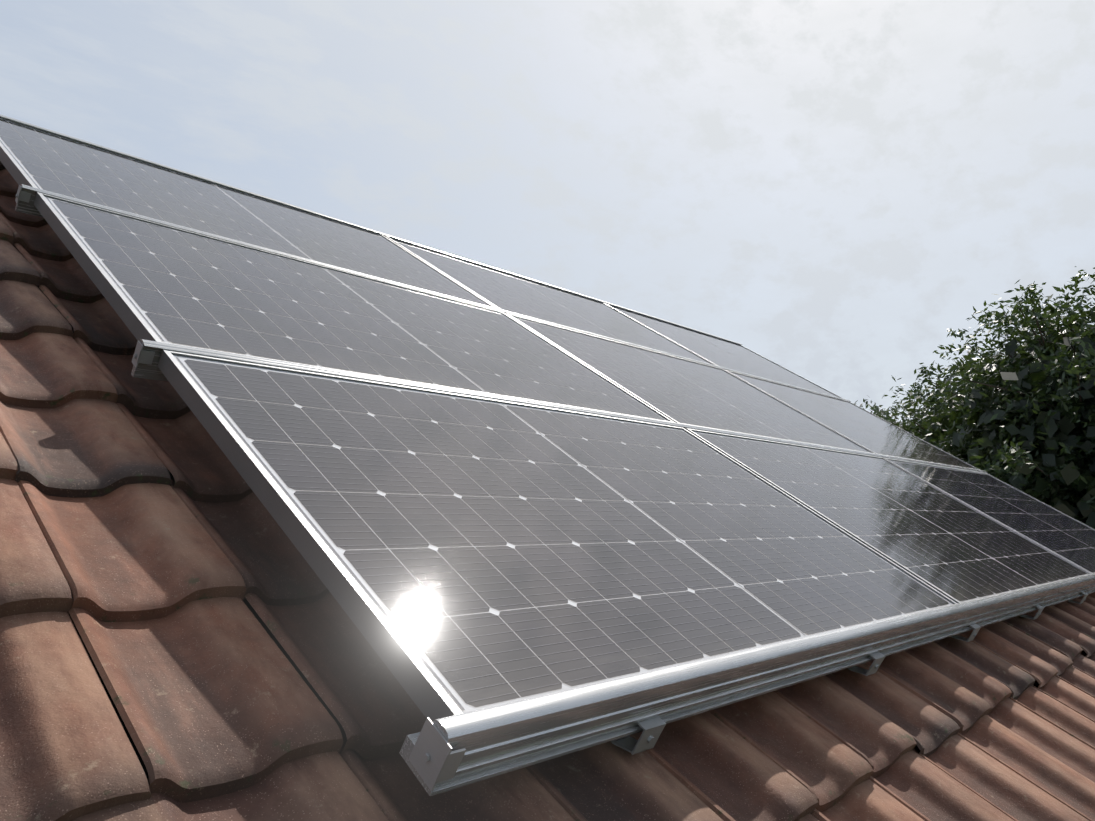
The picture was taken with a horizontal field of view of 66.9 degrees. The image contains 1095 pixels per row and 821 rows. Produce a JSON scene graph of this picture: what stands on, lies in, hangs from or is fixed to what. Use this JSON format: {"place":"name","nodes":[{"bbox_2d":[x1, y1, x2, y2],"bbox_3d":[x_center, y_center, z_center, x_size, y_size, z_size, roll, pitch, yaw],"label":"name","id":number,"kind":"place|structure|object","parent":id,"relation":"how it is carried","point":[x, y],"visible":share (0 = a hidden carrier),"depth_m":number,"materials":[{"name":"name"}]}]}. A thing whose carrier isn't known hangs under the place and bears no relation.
{"place":"outdoors","nodes":[
{"label":"outdoors","id":0,"kind":"place"},
{"bbox_2d":[0,0,1094,425],"label":"sky","id":1,"kind":"structure","parent":0,"point":[826,190],"materials":[{"name":"white"}]},
{"bbox_2d":[855,395,918,433],"bbox_3d":[5.159,3.563,13.655,4.730,7.772,5.225,-8,-11,42],"label":"tree","id":2,"kind":"object","parent":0,"point":[874,408],"depth_m":13.61,"materials":[{"name":"green plant"}]},
{"bbox_2d":[881,266,1094,528],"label":"tree","id":3,"kind":"object","parent":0,"point":[1047,322],"depth_m":8.27,"materials":[{"name":"green plant"}]},
{"label":"ground","id":4,"kind":"structure","parent":0,"visible":0},
{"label":"house walls","id":5,"kind":"object","parent":4,"relation":"on","visible":0},
{"bbox_2d":[13,234,1081,820],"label":"roof deck","id":6,"kind":"structure","parent":5,"relation":"on","point":[267,630],"depth_m":1.07,"materials":[{"name":"brown"}]},
{"bbox_2d":[0,161,1094,820],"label":"roof tiles","id":7,"kind":"object","parent":6,"relation":"on","point":[224,713],"visible":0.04,"depth_m":1.18,"materials":[{"name":"ceramic"}]},
{"bbox_2d":[0,114,1094,795],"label":"mounting rails","id":8,"kind":"object","parent":6,"relation":"attached to","point":[500,740],"visible":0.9,"depth_m":1.34,"materials":[{"name":"metal"}]},
{"bbox_2d":[15,185,465,790],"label":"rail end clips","id":9,"kind":"object","parent":8,"relation":"attached to","point":[433,757],"visible":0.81,"depth_m":0.86,"materials":[{"name":"metal"}]},
{"bbox_2d":[0,117,1094,733],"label":"pv frames","id":10,"kind":"structure","parent":8,"relation":"on","point":[412,673],"depth_m":1.58,"materials":[{"name":"silver metal"}]},
{"bbox_2d":[0,119,1094,712],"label":"pv backsheets","id":11,"kind":"object","parent":10,"relation":"in","point":[368,587],"visible":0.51,"depth_m":1.91,"materials":[{"name":"white plastic"}]},
{"bbox_2d":[0,119,1094,706],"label":"pv cells","id":12,"kind":"object","parent":11,"relation":"on","point":[338,519],"visible":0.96,"depth_m":2.02,"materials":[{"name":"black glass"}]},
{"bbox_2d":[0,123,1094,709],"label":"pv busbars","id":13,"kind":"object","parent":12,"relation":"on","point":[518,451],"visible":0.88,"depth_m":1.94,"materials":[{"name":"silver metal"}]},
{"bbox_2d":[610,600,1069,742],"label":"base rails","id":14,"kind":"object","parent":8,"relation":"attached to","point":[847,668],"visible":0.1,"depth_m":1.17,"materials":[{"name":"metal"}]},
{"bbox_2d":[612,592,1087,754],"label":"roof hooks and clamps","id":15,"kind":"object","parent":8,"relation":"attached to","point":[652,728],"visible":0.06,"depth_m":1.15,"materials":[{"name":"silver metal"}]}
]}

